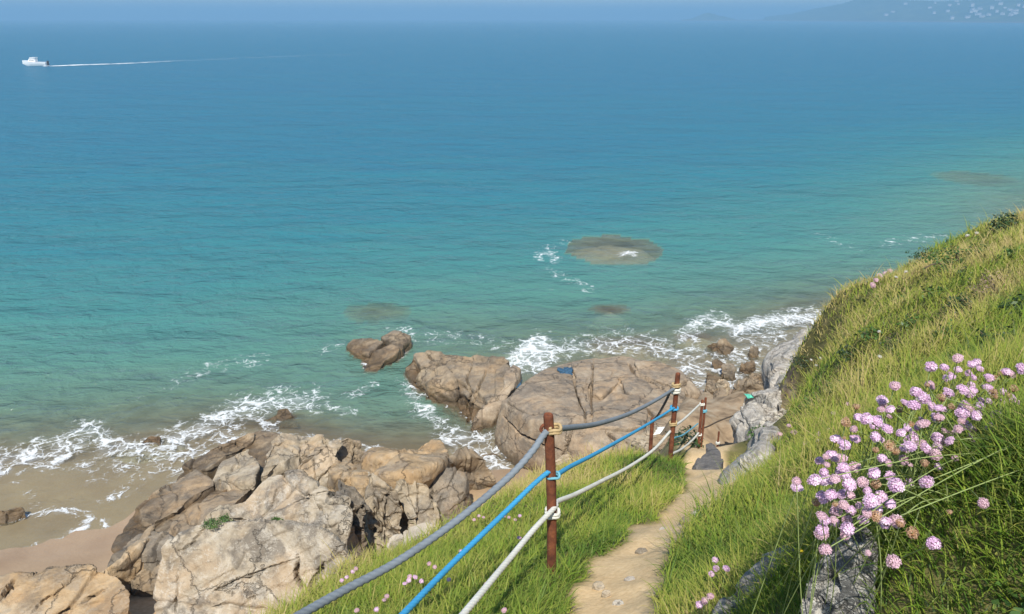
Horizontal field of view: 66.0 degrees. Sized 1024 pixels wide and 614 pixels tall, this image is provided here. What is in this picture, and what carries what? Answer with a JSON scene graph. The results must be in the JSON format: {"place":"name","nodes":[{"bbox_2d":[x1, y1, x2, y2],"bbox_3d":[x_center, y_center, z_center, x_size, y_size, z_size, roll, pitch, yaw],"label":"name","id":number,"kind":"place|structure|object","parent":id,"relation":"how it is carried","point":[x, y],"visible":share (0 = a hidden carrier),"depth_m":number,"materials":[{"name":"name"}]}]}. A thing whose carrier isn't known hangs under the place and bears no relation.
{"place":"outdoors","nodes":[
{"label":"outdoors","id":0,"kind":"place"},
{"bbox_2d":[0,235,835,613],"bbox_3d":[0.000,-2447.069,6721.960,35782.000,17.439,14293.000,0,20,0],"label":"sand","id":1,"kind":"structure","parent":0,"point":[46,539],"depth_m":21.84,"materials":[{"name":"beige sand"}]},
{"bbox_2d":[0,507,25,525],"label":"rock","id":2,"kind":"object","parent":1,"relation":"on","point":[12,516],"visible":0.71,"depth_m":18.37,"materials":[{"name":"brown stone"}]},
{"bbox_2d":[0,564,130,613],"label":"rock","id":3,"kind":"object","parent":1,"relation":"on","point":[79,589],"visible":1,"depth_m":13.71,"materials":[{"name":"beige stone"}]},
{"bbox_2d":[102,525,155,594],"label":"rock","id":4,"kind":"object","parent":1,"relation":"on","point":[126,567],"visible":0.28,"depth_m":15.06,"materials":[{"name":"beige stone"}]},
{"bbox_2d":[107,531,173,572],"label":"rock","id":5,"kind":"object","parent":1,"relation":"on","point":[151,556],"visible":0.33,"depth_m":15.26,"materials":[{"name":"stone"}]},
{"bbox_2d":[131,564,159,596],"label":"rock","id":6,"kind":"object","parent":1,"relation":"on","point":[143,581],"visible":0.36,"depth_m":15.15,"materials":[{"name":"brown stone"}]},
{"bbox_2d":[108,438,185,463],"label":"submerged rock","id":7,"kind":"object","parent":1,"relation":"on","point":[146,457],"visible":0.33,"depth_m":21.36,"materials":[{"name":"stone"}]},
{"bbox_2d":[142,436,161,445],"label":"rock","id":8,"kind":"object","parent":1,"relation":"on","point":[156,440],"visible":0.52,"depth_m":21.74,"materials":[{"name":"brown stone"}]},
{"bbox_2d":[133,469,214,529],"bbox_3d":[-8.053,4.809,18.733,1.375,0.925,2.356,11,23,28],"label":"rock","id":9,"kind":"object","parent":1,"relation":"on","point":[164,503],"visible":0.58,"depth_m":18.54,"materials":[{"name":"brown stone"}]},
{"bbox_2d":[166,488,250,536],"bbox_3d":[-6.696,4.785,17.810,1.396,1.067,2.369,10,22,25],"label":"rock","id":10,"kind":"object","parent":1,"relation":"on","point":[194,515],"visible":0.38,"depth_m":17.61,"materials":[{"name":"brown stone"}]},
{"bbox_2d":[182,433,254,478],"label":"rock","id":11,"kind":"object","parent":1,"relation":"on","point":[209,462],"visible":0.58,"depth_m":20.45,"materials":[{"name":"brown stone"}]},
{"bbox_2d":[201,502,243,523],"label":"rock","id":12,"kind":"object","parent":1,"relation":"on","point":[219,511],"visible":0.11,"depth_m":14.76,"materials":[{"name":"beige stone"}]},
{"bbox_2d":[111,431,360,552],"bbox_3d":[-5.819,4.728,18.933,6.372,1.741,6.898,0,20,0],"label":"rock","id":13,"kind":"object","parent":1,"relation":"on","point":[259,448],"visible":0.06,"depth_m":18.66,"materials":[{"name":"brown stone"}]},
{"bbox_2d":[229,469,352,546],"bbox_3d":[-3.775,4.449,14.885,2.470,2.467,1.655,9,22,23],"label":"rock","id":14,"kind":"object","parent":13,"relation":"on","point":[299,495],"visible":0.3,"depth_m":14.55,"materials":[{"name":"stone"}]},
{"bbox_2d":[213,449,261,498],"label":"rock","id":15,"kind":"object","parent":1,"relation":"on","point":[240,471],"visible":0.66,"depth_m":18.84,"materials":[{"name":"beige stone"}]},
{"bbox_2d":[153,518,352,613],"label":"rock","id":16,"kind":"object","parent":1,"relation":"on","point":[233,567],"visible":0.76,"depth_m":13.14,"materials":[{"name":"stone"}]},
{"bbox_2d":[200,518,224,529],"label":"moss tuft","id":17,"kind":"object","parent":16,"relation":"on","point":[208,524],"visible":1,"depth_m":13.16,"materials":[{"name":"green plant"}]},
{"bbox_2d":[265,408,297,428],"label":"rock","id":18,"kind":"object","parent":1,"relation":"on","point":[285,418],"visible":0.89,"depth_m":23.05,"materials":[{"name":"brown stone"}]},
{"bbox_2d":[261,433,330,481],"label":"rock","id":19,"kind":"object","parent":1,"relation":"on","point":[286,452],"visible":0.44,"depth_m":19.27,"materials":[{"name":"beige stone"}]},
{"bbox_2d":[297,439,342,486],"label":"rock","id":20,"kind":"object","parent":1,"relation":"on","point":[317,463],"visible":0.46,"depth_m":18.46,"materials":[{"name":"beige stone"}]},
{"bbox_2d":[327,460,371,528],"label":"rock","id":21,"kind":"object","parent":1,"relation":"on","point":[347,473],"visible":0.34,"depth_m":16.48,"materials":[{"name":"beige stone"}]},
{"bbox_2d":[336,438,363,463],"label":"rock","id":22,"kind":"object","parent":1,"relation":"on","point":[351,451],"visible":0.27,"depth_m":19.24,"materials":[{"name":"brown stone"}]},
{"bbox_2d":[332,480,369,559],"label":"rock","id":23,"kind":"object","parent":1,"relation":"on","point":[359,508],"visible":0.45,"depth_m":14.73,"materials":[{"name":"stone"}]},
{"bbox_2d":[363,472,402,555],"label":"rock","id":24,"kind":"object","parent":1,"relation":"on","point":[382,518],"visible":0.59,"depth_m":15.62,"materials":[{"name":"beige stone"}]},
{"bbox_2d":[360,439,448,525],"bbox_3d":[-2.369,4.226,17.972,2.145,2.599,2.688,0,20,0],"label":"rock","id":25,"kind":"object","parent":1,"relation":"on","point":[426,463],"visible":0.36,"depth_m":17.12,"materials":[{"name":"beige stone"}]},
{"bbox_2d":[395,479,439,528],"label":"rock","id":26,"kind":"object","parent":1,"relation":"on","point":[419,504],"visible":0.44,"depth_m":16.31,"materials":[{"name":"beige stone"}]},
{"bbox_2d":[429,467,470,525],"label":"rock","id":27,"kind":"object","parent":1,"relation":"on","point":[449,489],"visible":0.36,"depth_m":17.18,"materials":[{"name":"stone"}]},
{"bbox_2d":[404,350,509,437],"bbox_3d":[-1.985,2.663,24.564,4.017,1.598,3.554,6,21,16],"label":"rock","id":28,"kind":"object","parent":1,"relation":"on","point":[480,378],"visible":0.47,"depth_m":24.49,"materials":[{"name":"brown stone"}]},
{"bbox_2d":[416,365,460,414],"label":"rock","id":29,"kind":"object","parent":28,"relation":"on","point":[439,386],"visible":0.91,"depth_m":23.96,"materials":[{"name":"brown stone"}]},
{"bbox_2d":[448,447,495,490],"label":"rock","id":30,"kind":"object","parent":1,"relation":"on","point":[470,462],"visible":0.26,"depth_m":18.87,"materials":[{"name":"brown stone"}]},
{"bbox_2d":[470,365,521,440],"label":"rock","id":31,"kind":"object","parent":1,"relation":"on","point":[484,422],"visible":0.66,"depth_m":22.70,"materials":[{"name":"stone"}]},
{"bbox_2d":[481,453,538,474],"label":"rock","id":32,"kind":"object","parent":1,"relation":"on","point":[496,456],"visible":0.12,"depth_m":21.06,"materials":[{"name":"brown stone"}]},
{"bbox_2d":[555,426,657,464],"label":"rock","id":33,"kind":"object","parent":1,"relation":"on","point":[646,432],"visible":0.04,"depth_m":19.14,"materials":[{"name":"beige stone"}]},
{"bbox_2d":[588,312,629,340],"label":"submerged rock","id":34,"kind":"object","parent":1,"relation":"on","point":[608,338],"visible":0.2,"depth_m":31.48,"materials":[{"name":"stone"}]},
{"bbox_2d":[572,245,653,263],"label":"submerged rock","id":35,"kind":"object","parent":1,"relation":"on","point":[604,253],"visible":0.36,"depth_m":40.35,"materials":[{"name":"stone"}]},
{"bbox_2d":[592,393,647,431],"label":"rock","id":36,"kind":"object","parent":1,"relation":"on","point":[614,404],"visible":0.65,"depth_m":19.99,"materials":[{"name":"stone"}]},
{"bbox_2d":[584,344,669,362],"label":"submerged rock","id":37,"kind":"object","parent":1,"relation":"on","point":[643,353],"visible":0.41,"depth_m":27.90,"materials":[{"name":"stone"}]},
{"bbox_2d":[622,378,672,419],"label":"rock","id":38,"kind":"object","parent":1,"relation":"on","point":[646,392],"visible":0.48,"depth_m":21.53,"materials":[{"name":"stone"}]},
{"bbox_2d":[674,337,712,351],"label":"submerged rock","id":39,"kind":"object","parent":1,"relation":"on","point":[702,344],"visible":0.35,"depth_m":28.68,"materials":[{"name":"stone"}]},
{"bbox_2d":[704,380,715,394],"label":"cobble","id":40,"kind":"object","parent":1,"relation":"on","point":[710,386],"visible":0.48,"depth_m":24.01,"materials":[{"name":"brown stone"}]},
{"bbox_2d":[712,359,724,373],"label":"cobble","id":41,"kind":"object","parent":1,"relation":"on","point":[716,364],"visible":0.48,"depth_m":26.36,"materials":[{"name":"brown stone"}]},
{"bbox_2d":[704,338,733,359],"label":"rock","id":42,"kind":"object","parent":1,"relation":"on","point":[723,347],"visible":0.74,"depth_m":27.66,"materials":[{"name":"brown stone"}]},
{"bbox_2d":[713,387,727,397],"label":"cobble","id":43,"kind":"object","parent":1,"relation":"on","point":[719,392],"visible":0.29,"depth_m":22.19,"materials":[{"name":"brown stone"}]},
{"bbox_2d":[721,363,736,382],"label":"cobble","id":44,"kind":"object","parent":1,"relation":"on","point":[728,371],"visible":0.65,"depth_m":25.60,"materials":[{"name":"beige stone"}]},
{"bbox_2d":[737,360,755,377],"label":"cobble","id":45,"kind":"object","parent":1,"relation":"on","point":[747,369],"visible":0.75,"depth_m":26.00,"materials":[{"name":"brown stone"}]},
{"bbox_2d":[747,345,758,361],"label":"cobble","id":46,"kind":"object","parent":1,"relation":"on","point":[752,354],"visible":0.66,"depth_m":27.30,"materials":[{"name":"beige stone"}]},
{"bbox_2d":[761,335,806,389],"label":"rock","id":47,"kind":"object","parent":1,"relation":"on","point":[774,364],"visible":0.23,"depth_m":21.74,"materials":[{"name":"stone"}]},
{"bbox_2d":[793,324,813,338],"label":"rock","id":48,"kind":"object","parent":1,"relation":"on","point":[802,332],"visible":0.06,"depth_m":26.03,"materials":[{"name":"stone"}]},
{"bbox_2d":[0,0,949,18],"label":"sky","id":49,"kind":"structure","parent":0,"point":[9,9],"materials":[{"name":"blue"}]},
{"bbox_2d":[0,19,1023,544],"bbox_3d":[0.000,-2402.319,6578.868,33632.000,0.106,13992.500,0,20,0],"label":"sea","id":50,"kind":"structure","parent":0,"point":[222,213],"depth_m":54.61,"materials":[{"name":"liquid"}]},
{"bbox_2d":[22,57,48,65],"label":"motorboat","id":51,"kind":"object","parent":50,"relation":"on","point":[32,61],"visible":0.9,"depth_m":191.34,"materials":[{"name":"white"}]},
{"bbox_2d":[346,338,382,364],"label":"rock","id":52,"kind":"object","parent":50,"relation":"in","point":[362,349],"visible":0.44,"depth_m":27.43,"materials":[{"name":"brown stone"}]},
{"bbox_2d":[362,344,400,371],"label":"rock","id":53,"kind":"object","parent":50,"relation":"in","point":[382,358],"visible":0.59,"depth_m":26.74,"materials":[{"name":"brown stone"}]},
{"bbox_2d":[381,330,412,357],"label":"rock","id":54,"kind":"object","parent":50,"relation":"in","point":[401,341],"visible":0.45,"depth_m":27.79,"materials":[{"name":"brown stone"}]},
{"bbox_2d":[715,379,729,394],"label":"cobble","id":55,"kind":"object","parent":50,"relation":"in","point":[723,383],"visible":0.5,"depth_m":23.91,"materials":[{"name":"beige stone"}]},
{"bbox_2d":[289,217,1023,613],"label":"ground","id":56,"kind":"structure","parent":0,"point":[615,569],"depth_m":4.40,"materials":[{"name":"beige soil"}]},
{"bbox_2d":[385,522,436,550],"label":"rock","id":57,"kind":"object","parent":56,"relation":"on","point":[396,538],"visible":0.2,"depth_m":7.09,"materials":[{"name":"white stone"}]},
{"bbox_2d":[213,439,693,613],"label":"grass","id":58,"kind":"structure","parent":56,"relation":"on","point":[494,549],"depth_m":4.64,"materials":[{"name":"green plant"}]},
{"bbox_2d":[539,412,562,573],"bbox_3d":[0.193,1.103,3.967,0.105,1.259,0.080,-11,23,-28],"label":"fence post","id":59,"kind":"object","parent":56,"relation":"on","point":[551,426],"visible":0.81,"depth_m":3.87,"materials":[{"name":"metal"}]},
{"bbox_2d":[494,356,685,470],"bbox_3d":[2.286,3.113,22.073,5.153,2.346,6.866,6,21,16],"label":"rock","id":60,"kind":"object","parent":56,"relation":"on","point":[517,433],"visible":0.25,"depth_m":20.38,"materials":[{"name":"stone"}]},
{"bbox_2d":[507,364,580,423],"bbox_3d":[0.820,2.527,21.744,1.909,0.901,4.563,0,20,0],"label":"rock","id":61,"kind":"object","parent":60,"relation":"on","point":[550,390],"visible":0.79,"depth_m":21.18,"materials":[{"name":"stone"}]},
{"bbox_2d":[557,367,572,374],"bbox_3d":[1.564,1.864,23.030,0.489,0.055,0.638,0,20,0],"label":"netting","id":62,"kind":"object","parent":61,"relation":"on","point":[566,370],"visible":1,"depth_m":23.03,"materials":[{"name":"blue plastic"}]},
{"bbox_2d":[571,360,591,412],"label":"rock","id":63,"kind":"object","parent":60,"relation":"on","point":[581,370],"visible":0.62,"depth_m":22.44,"materials":[{"name":"stone"}]},
{"bbox_2d":[592,361,630,399],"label":"rock","id":64,"kind":"object","parent":60,"relation":"on","point":[602,389],"visible":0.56,"depth_m":22.48,"materials":[{"name":"stone"}]},
{"bbox_2d":[634,361,686,387],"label":"rock","id":65,"kind":"object","parent":60,"relation":"on","point":[661,373],"visible":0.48,"depth_m":23.10,"materials":[{"name":"stone"}]},
{"bbox_2d":[685,375,700,398],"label":"rock","id":66,"kind":"object","parent":60,"relation":"on","point":[692,390],"visible":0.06,"depth_m":22.78,"materials":[{"name":"stone"}]},
{"bbox_2d":[592,581,604,590],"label":"pebble","id":67,"kind":"object","parent":56,"relation":"on","point":[597,585],"visible":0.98,"depth_m":3.83,"materials":[{"name":"beige stone"}]},
{"bbox_2d":[611,439,631,454],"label":"cobble","id":68,"kind":"object","parent":56,"relation":"on","point":[626,443],"visible":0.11,"depth_m":17.73,"materials":[{"name":"brown stone"}]},
{"bbox_2d":[631,435,648,452],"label":"cobble","id":69,"kind":"object","parent":56,"relation":"on","point":[641,441],"visible":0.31,"depth_m":17.44,"materials":[{"name":"beige stone"}]},
{"bbox_2d":[648,417,653,451],"bbox_3d":[1.684,1.671,9.561,0.048,0.727,0.047,0,20,0],"label":"fence post","id":70,"kind":"object","parent":56,"relation":"on","point":[651,436],"visible":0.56,"depth_m":9.50,"materials":[{"name":"metal"}]},
{"bbox_2d":[652,434,668,456],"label":"cobble","id":71,"kind":"object","parent":56,"relation":"on","point":[657,439],"visible":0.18,"depth_m":16.05,"materials":[{"name":"brown stone"}]},
{"bbox_2d":[668,372,680,460],"bbox_3d":[1.659,1.288,8.142,0.101,1.330,0.102,0,20,0],"label":"fence post","id":72,"kind":"object","parent":56,"relation":"on","point":[676,384],"visible":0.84,"depth_m":8.04,"materials":[{"name":"metal"}]},
{"bbox_2d":[293,388,674,613],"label":"rope","id":73,"kind":"object","parent":72,"relation":"attached to","point":[329,598],"visible":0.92,"depth_m":3.27,"materials":[{"name":"grey fabric"}]},
{"bbox_2d":[399,407,674,613],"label":"rope","id":74,"kind":"object","parent":72,"relation":"attached to","point":[424,591],"visible":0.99,"depth_m":3.44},
{"bbox_2d":[459,404,699,613],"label":"rope","id":75,"kind":"object","parent":72,"relation":"attached to","point":[481,592],"visible":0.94,"depth_m":3.68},
{"bbox_2d":[665,425,703,447],"bbox_3d":[2.525,1.893,11.486,0.572,0.298,0.548,0,20,0],"label":"weed","id":76,"kind":"object","parent":56,"relation":"on","point":[679,433],"visible":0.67,"depth_m":11.42,"materials":[{"name":"green plant"}]},
{"bbox_2d":[697,399,704,447],"bbox_3d":[2.720,1.907,11.459,0.081,1.238,0.080,0,20,0],"label":"fence post","id":77,"kind":"object","parent":56,"relation":"on","point":[702,403],"visible":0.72,"depth_m":11.34,"materials":[{"name":"metal"}]},
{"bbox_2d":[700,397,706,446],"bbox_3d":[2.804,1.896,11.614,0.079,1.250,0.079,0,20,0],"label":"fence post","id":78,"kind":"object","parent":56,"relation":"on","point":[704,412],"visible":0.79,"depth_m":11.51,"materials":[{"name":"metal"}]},
{"bbox_2d":[696,593,713,613],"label":"thrift plant","id":79,"kind":"object","parent":56,"relation":"on","point":[704,601],"visible":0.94,"depth_m":2.17,"materials":[{"name":"pink plant"}]},
{"bbox_2d":[692,443,723,469],"bbox_3d":[2.321,1.968,9.158,0.338,0.614,0.781,10,22,25],"label":"stone step","id":80,"kind":"object","parent":56,"relation":"on","point":[713,454],"visible":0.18,"depth_m":9.03,"materials":[{"name":"grey stone"}]},
{"bbox_2d":[695,462,720,469],"bbox_3d":[2.002,1.939,8.191,0.327,0.540,0.718,9,22,22],"label":"stone step","id":81,"kind":"object","parent":56,"relation":"on","point":[707,466],"visible":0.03,"depth_m":8.29,"materials":[{"name":"grey stone"}]},
{"bbox_2d":[689,557,729,606],"bbox_3d":[0.633,0.849,2.411,0.160,0.261,0.298,12,23,30],"label":"thrift plant","id":82,"kind":"object","parent":56,"relation":"on","point":[726,568],"visible":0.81,"depth_m":2.40,"materials":[{"name":"pink plant"}]},
{"bbox_2d":[731,377,763,393],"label":"rock","id":83,"kind":"object","parent":56,"relation":"on","point":[746,385],"visible":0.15,"depth_m":21.14,"materials":[{"name":"brown stone"}]},
{"bbox_2d":[718,425,779,484],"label":"rock","id":84,"kind":"object","parent":56,"relation":"on","point":[763,434],"visible":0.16,"depth_m":6.55,"materials":[{"name":"stone"}]},
{"bbox_2d":[712,546,793,613],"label":"rock","id":85,"kind":"object","parent":56,"relation":"on","point":[717,607],"visible":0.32,"depth_m":2.12,"materials":[{"name":"grey stone"}]},
{"bbox_2d":[729,402,788,443],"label":"rock","id":86,"kind":"object","parent":56,"relation":"on","point":[744,419],"visible":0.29,"depth_m":14.71,"materials":[{"name":"stone"}]},
{"bbox_2d":[743,384,781,407],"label":"rock","id":87,"kind":"object","parent":56,"relation":"on","point":[770,397],"visible":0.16,"depth_m":16.54,"materials":[{"name":"stone"}]},
{"bbox_2d":[640,206,1023,613],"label":"grass","id":88,"kind":"structure","parent":56,"relation":"on","point":[769,479],"depth_m":4.08,"materials":[{"name":"green plant"}]},
{"bbox_2d":[800,526,877,613],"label":"rock","id":89,"kind":"object","parent":56,"relation":"on","point":[846,594],"visible":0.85,"depth_m":1.43,"materials":[{"name":"stone"}]},
{"bbox_2d":[834,345,861,361],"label":"weed","id":90,"kind":"object","parent":56,"relation":"on","point":[844,352],"visible":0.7,"depth_m":9.82,"materials":[{"name":"green plant"}]},
{"bbox_2d":[679,358,1023,613],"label":"thrift plant","id":91,"kind":"object","parent":56,"relation":"on","point":[842,466],"visible":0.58,"depth_m":1.57,"materials":[{"name":"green plant"}]},
{"bbox_2d":[855,326,882,342],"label":"weed","id":92,"kind":"object","parent":56,"relation":"on","point":[866,334],"visible":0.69,"depth_m":9.69,"materials":[{"name":"green plant"}]},
{"bbox_2d":[737,353,1023,613],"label":"thrift plant","id":93,"kind":"object","parent":56,"relation":"on","point":[874,502],"visible":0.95,"depth_m":1.35,"materials":[{"name":"pink plant"}]},
{"bbox_2d":[877,339,903,354],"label":"shrub","id":94,"kind":"object","parent":56,"relation":"on","point":[885,345],"visible":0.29,"depth_m":8.98,"materials":[{"name":"green plant"}]},
{"bbox_2d":[896,312,920,329],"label":"weed","id":95,"kind":"object","parent":56,"relation":"on","point":[911,320],"visible":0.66,"depth_m":9.10,"materials":[{"name":"green plant"}]},
{"bbox_2d":[905,247,938,265],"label":"shrub","id":96,"kind":"object","parent":56,"relation":"on","point":[924,255],"visible":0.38,"depth_m":14.72,"materials":[{"name":"green plant"}]},
{"bbox_2d":[920,283,947,297],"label":"weed","id":97,"kind":"object","parent":56,"relation":"on","point":[930,288],"visible":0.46,"depth_m":9.46,"materials":[{"name":"green plant"}]},
{"bbox_2d":[863,368,1022,469],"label":"thrift plant","id":98,"kind":"object","parent":56,"relation":"on","point":[989,386],"visible":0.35,"depth_m":1.59,"materials":[{"name":"pink plant"}]},
{"bbox_2d":[932,319,960,342],"bbox_3d":[3.440,0.202,6.186,0.263,0.159,0.254,7,21,18],"label":"weed","id":99,"kind":"object","parent":56,"relation":"on","point":[947,328],"visible":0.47,"depth_m":6.17,"materials":[{"name":"green plant"}]},
{"bbox_2d":[915,243,978,273],"bbox_3d":[6.032,-0.660,10.612,0.999,0.372,0.902,0,20,0],"label":"shrub","id":100,"kind":"object","parent":56,"relation":"on","point":[943,259],"visible":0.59,"depth_m":10.66,"materials":[{"name":"green plant"}]},
{"bbox_2d":[941,291,986,312],"bbox_3d":[4.824,-0.042,8.160,0.684,0.196,0.672,-7,21,-19],"label":"shrub","id":101,"kind":"object","parent":56,"relation":"on","point":[961,301],"visible":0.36,"depth_m":8.21,"materials":[{"name":"green plant"}]},
{"bbox_2d":[964,269,1016,295],"bbox_3d":[5.019,-0.241,8.183,0.612,0.276,0.502,0,20,0],"label":"shrub","id":102,"kind":"object","parent":56,"relation":"on","point":[982,279],"visible":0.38,"depth_m":8.20,"materials":[{"name":"green plant"}]},
{"bbox_2d":[975,326,1013,348],"bbox_3d":[3.464,0.232,5.568,0.313,0.179,0.353,9,22,24],"label":"weed","id":103,"kind":"object","parent":56,"relation":"on","point":[982,335],"visible":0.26,"depth_m":5.60,"materials":[{"name":"green plant"}]},
{"bbox_2d":[985,212,1020,234],"bbox_3d":[8.763,-1.478,13.938,0.632,0.401,0.686,0,20,0],"label":"shrub","id":104,"kind":"object","parent":56,"relation":"on","point":[1005,222],"visible":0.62,"depth_m":13.89,"materials":[{"name":"green plant"}]},
{"bbox_2d":[991,580,1023,613],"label":"weed","id":105,"kind":"object","parent":56,"relation":"on","point":[1007,602],"visible":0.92,"depth_m":1.16,"materials":[{"name":"green plant"}]},
{"bbox_2d":[998,294,1023,313],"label":"weed","id":106,"kind":"object","parent":56,"relation":"on","point":[1014,302],"visible":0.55,"depth_m":6.16,"materials":[{"name":"green plant"}]},
{"bbox_2d":[680,13,739,20],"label":"islet","id":107,"kind":"object","parent":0,"point":[708,17],"visible":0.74,"depth_m":3319.36,"materials":[{"name":"blue"}]},
{"bbox_2d":[739,0,1023,22],"bbox_3d":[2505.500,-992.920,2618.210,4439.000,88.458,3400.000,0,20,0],"label":"headland","id":108,"kind":"structure","parent":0,"point":[874,11],"depth_m":2529.96,"materials":[{"name":"blue"}]},
{"bbox_2d":[857,399,1023,613],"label":"grass","id":109,"kind":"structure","parent":0,"point":[949,603],"depth_m":1.30,"materials":[{"name":"green plant"}]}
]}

